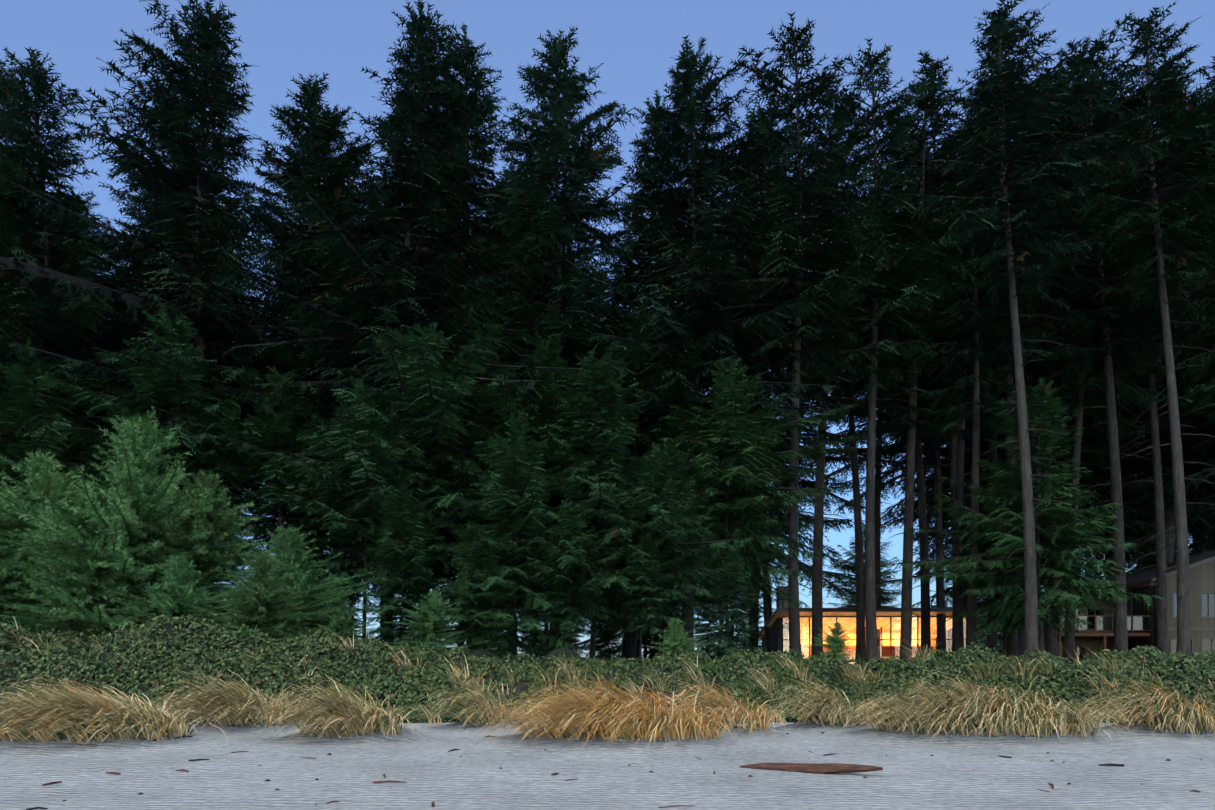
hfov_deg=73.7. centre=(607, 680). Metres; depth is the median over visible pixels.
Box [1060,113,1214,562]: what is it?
spruce
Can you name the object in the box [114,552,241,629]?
young spruce
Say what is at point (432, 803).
beach debris
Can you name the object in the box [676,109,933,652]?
spruce
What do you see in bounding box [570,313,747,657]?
spruce
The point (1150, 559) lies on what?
spruce
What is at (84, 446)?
spruce
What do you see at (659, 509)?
spruce
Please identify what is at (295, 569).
young spruce
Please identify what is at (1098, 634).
neighbour house
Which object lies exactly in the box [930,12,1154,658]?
spruce
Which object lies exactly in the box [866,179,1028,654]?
spruce
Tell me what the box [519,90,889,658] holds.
spruce
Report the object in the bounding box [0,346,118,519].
spruce
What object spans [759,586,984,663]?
beach house
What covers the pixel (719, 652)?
spruce
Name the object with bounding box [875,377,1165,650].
spruce
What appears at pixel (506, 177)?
spruce
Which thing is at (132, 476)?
young spruce
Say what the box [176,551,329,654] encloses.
young spruce
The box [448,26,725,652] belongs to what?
spruce
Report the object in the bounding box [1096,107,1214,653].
spruce
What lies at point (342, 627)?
young spruce
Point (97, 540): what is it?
young spruce
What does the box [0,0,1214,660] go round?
sky
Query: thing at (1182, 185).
spruce
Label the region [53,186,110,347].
spruce
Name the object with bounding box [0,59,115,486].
spruce
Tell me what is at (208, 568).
young spruce
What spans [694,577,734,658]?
conifer tree
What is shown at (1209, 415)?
spruce
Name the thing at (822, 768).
driftwood log
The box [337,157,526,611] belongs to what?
spruce
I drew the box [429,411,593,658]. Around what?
spruce
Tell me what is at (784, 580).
spruce
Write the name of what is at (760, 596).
spruce
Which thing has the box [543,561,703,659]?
spruce
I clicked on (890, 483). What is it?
spruce
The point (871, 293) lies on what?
spruce
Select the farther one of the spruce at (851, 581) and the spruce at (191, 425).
the spruce at (851, 581)
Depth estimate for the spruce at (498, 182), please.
63.58 m
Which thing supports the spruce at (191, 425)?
on the ground at (971, 772)
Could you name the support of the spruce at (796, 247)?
on the ground at (971, 772)
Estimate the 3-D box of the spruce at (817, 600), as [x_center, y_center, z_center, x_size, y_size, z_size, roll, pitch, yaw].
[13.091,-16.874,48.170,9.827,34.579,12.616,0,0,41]
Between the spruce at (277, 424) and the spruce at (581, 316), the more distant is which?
the spruce at (581, 316)
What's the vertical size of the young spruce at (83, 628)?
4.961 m
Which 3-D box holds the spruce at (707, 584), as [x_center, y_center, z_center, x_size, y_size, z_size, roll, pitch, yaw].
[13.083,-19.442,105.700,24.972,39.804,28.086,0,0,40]
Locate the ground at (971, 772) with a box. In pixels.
[0,683,1214,809]
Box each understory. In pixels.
[321,542,367,639]
[396,589,429,645]
[481,625,516,658]
[515,606,549,658]
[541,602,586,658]
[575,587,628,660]
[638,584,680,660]
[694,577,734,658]
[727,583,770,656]
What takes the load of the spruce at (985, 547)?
on the ground at (971, 772)
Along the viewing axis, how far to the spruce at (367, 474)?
30.09 m
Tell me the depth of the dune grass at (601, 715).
15.07 m
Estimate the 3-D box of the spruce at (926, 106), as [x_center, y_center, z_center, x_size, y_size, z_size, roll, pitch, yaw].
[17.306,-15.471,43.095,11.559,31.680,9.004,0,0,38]
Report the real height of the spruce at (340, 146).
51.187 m
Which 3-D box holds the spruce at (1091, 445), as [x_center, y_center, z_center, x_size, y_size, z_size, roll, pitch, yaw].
[31.868,-21.954,58.701,19.241,45.020,22.493,0,0,17]
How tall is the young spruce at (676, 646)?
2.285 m
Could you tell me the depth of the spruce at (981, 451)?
61.51 m
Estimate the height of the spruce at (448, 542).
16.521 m
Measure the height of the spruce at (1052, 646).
35.694 m
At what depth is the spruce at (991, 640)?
55.14 m
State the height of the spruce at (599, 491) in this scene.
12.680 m
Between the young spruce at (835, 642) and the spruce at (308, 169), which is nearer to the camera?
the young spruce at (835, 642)
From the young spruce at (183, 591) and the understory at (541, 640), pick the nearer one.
the young spruce at (183, 591)
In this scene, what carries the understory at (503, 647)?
on the ground at (971, 772)
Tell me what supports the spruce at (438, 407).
on the ground at (971, 772)
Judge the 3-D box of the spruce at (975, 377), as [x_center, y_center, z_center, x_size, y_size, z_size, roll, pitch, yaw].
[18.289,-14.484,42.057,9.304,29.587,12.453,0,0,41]
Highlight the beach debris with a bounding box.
[2,720,1202,809]
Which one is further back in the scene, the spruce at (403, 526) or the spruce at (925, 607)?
the spruce at (925, 607)
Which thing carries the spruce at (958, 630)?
on the ground at (971, 772)
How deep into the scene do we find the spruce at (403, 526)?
28.64 m
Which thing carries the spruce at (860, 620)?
on the ground at (971, 772)
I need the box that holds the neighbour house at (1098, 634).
[1020,550,1214,662]
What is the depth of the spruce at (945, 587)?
140.28 m
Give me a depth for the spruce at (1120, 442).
56.58 m
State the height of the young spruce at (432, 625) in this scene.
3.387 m
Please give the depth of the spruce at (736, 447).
32.52 m
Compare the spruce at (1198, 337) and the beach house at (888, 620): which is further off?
the beach house at (888, 620)
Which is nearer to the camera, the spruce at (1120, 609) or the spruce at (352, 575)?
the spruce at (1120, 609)
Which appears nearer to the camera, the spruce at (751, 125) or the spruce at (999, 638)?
the spruce at (751, 125)
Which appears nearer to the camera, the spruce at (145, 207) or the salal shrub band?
the salal shrub band
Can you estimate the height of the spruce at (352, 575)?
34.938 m
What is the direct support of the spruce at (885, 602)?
on the ground at (971, 772)
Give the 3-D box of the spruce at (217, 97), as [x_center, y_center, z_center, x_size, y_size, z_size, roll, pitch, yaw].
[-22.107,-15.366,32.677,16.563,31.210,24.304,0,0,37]
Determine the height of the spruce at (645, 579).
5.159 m
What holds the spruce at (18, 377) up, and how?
on the ground at (971, 772)
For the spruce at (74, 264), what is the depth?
34.20 m
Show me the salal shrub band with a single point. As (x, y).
(207, 646)
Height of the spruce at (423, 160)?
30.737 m
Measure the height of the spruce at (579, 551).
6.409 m
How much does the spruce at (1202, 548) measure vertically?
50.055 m
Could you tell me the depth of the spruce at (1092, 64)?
60.48 m
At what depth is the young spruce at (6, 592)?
26.60 m
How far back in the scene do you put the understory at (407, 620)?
43.86 m
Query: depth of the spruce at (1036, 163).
36.23 m
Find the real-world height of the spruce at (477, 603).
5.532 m
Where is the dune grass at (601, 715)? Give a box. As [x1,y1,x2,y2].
[0,618,1214,749]
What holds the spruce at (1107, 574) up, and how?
on the ground at (971, 772)
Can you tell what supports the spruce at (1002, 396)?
on the ground at (971, 772)
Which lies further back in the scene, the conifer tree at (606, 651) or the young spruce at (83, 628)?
the conifer tree at (606, 651)
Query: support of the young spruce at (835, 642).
on the ground at (971, 772)
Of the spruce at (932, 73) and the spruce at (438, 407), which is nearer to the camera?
the spruce at (438, 407)
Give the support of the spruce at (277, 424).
on the ground at (971, 772)
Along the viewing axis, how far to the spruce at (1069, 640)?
46.05 m
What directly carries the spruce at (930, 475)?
on the ground at (971, 772)
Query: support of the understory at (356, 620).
on the ground at (971, 772)
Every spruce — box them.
[0,0,379,589]
[0,46,209,506]
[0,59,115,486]
[0,310,289,582]
[0,335,117,607]
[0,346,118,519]
[0,406,322,637]
[0,449,210,631]
[0,487,176,643]
[0,513,61,631]
[1,469,313,639]
[2,363,138,586]
[10,544,159,641]
[33,77,308,539]
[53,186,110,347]
[64,146,336,551]
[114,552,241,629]
[163,72,397,604]
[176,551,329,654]
[195,365,351,637]
[217,0,676,644]
[217,525,372,638]
[225,102,380,572]
[227,378,450,638]
[290,166,527,657]
[292,20,634,649]
[293,587,382,639]
[318,304,570,641]
[325,155,573,646]
[326,480,379,629]
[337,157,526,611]
[340,300,629,645]
[354,481,456,648]
[384,589,497,659]
[399,520,529,653]
[404,328,625,655]
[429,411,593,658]
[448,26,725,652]
[450,339,761,658]
[518,498,634,649]
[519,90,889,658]
[542,561,787,659]
[543,241,592,648]
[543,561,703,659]
[566,442,725,659]
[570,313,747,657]
[573,34,986,650]
[610,532,714,658]
[637,98,802,649]
[646,618,710,658]
[657,358,866,645]
[661,12,915,654]
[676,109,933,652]
[676,497,799,645]
[686,546,762,661]
[694,478,809,653]
[737,97,897,659]
[760,37,994,663]
[778,150,997,621]
[782,197,927,657]
[793,139,914,665]
[800,621,865,675]
[806,522,901,607]
[827,583,900,607]
[829,76,1063,660]
[858,107,1067,648]
[861,49,1053,651]
[863,120,999,653]
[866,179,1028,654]
[875,87,1214,528]
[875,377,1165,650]
[879,166,1033,650]
[883,93,1175,567]
[901,10,1210,554]
[901,490,1065,624]
[906,0,1214,655]
[913,57,1211,655]
[926,105,1212,549]
[928,74,1070,653]
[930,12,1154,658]
[930,567,997,648]
[931,179,1135,497]
[931,581,982,634]
[944,61,1201,657]
[953,455,1125,655]
[977,584,1002,658]
[983,52,1214,599]
[989,64,1214,655]
[998,155,1191,661]
[1048,2,1214,657]
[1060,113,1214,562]
[1068,273,1214,536]
[1081,513,1201,578]
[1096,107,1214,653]
[1098,56,1214,481]
[1104,78,1214,565]
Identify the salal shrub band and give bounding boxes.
[0,598,1214,724]
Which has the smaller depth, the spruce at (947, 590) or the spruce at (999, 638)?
the spruce at (947, 590)
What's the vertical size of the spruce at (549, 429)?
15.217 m
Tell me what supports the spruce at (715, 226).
on the ground at (971, 772)
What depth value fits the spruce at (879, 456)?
61.70 m
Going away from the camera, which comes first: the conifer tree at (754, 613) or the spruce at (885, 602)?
the conifer tree at (754, 613)
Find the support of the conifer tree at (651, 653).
on the ground at (971, 772)
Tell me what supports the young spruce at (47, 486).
on the ground at (971, 772)
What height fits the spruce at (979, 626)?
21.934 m
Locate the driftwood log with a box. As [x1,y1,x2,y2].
[740,763,882,773]
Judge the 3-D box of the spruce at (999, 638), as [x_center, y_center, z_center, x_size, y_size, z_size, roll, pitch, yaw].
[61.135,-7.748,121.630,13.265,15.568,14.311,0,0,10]
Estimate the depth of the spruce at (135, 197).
63.27 m
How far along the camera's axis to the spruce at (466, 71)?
40.30 m

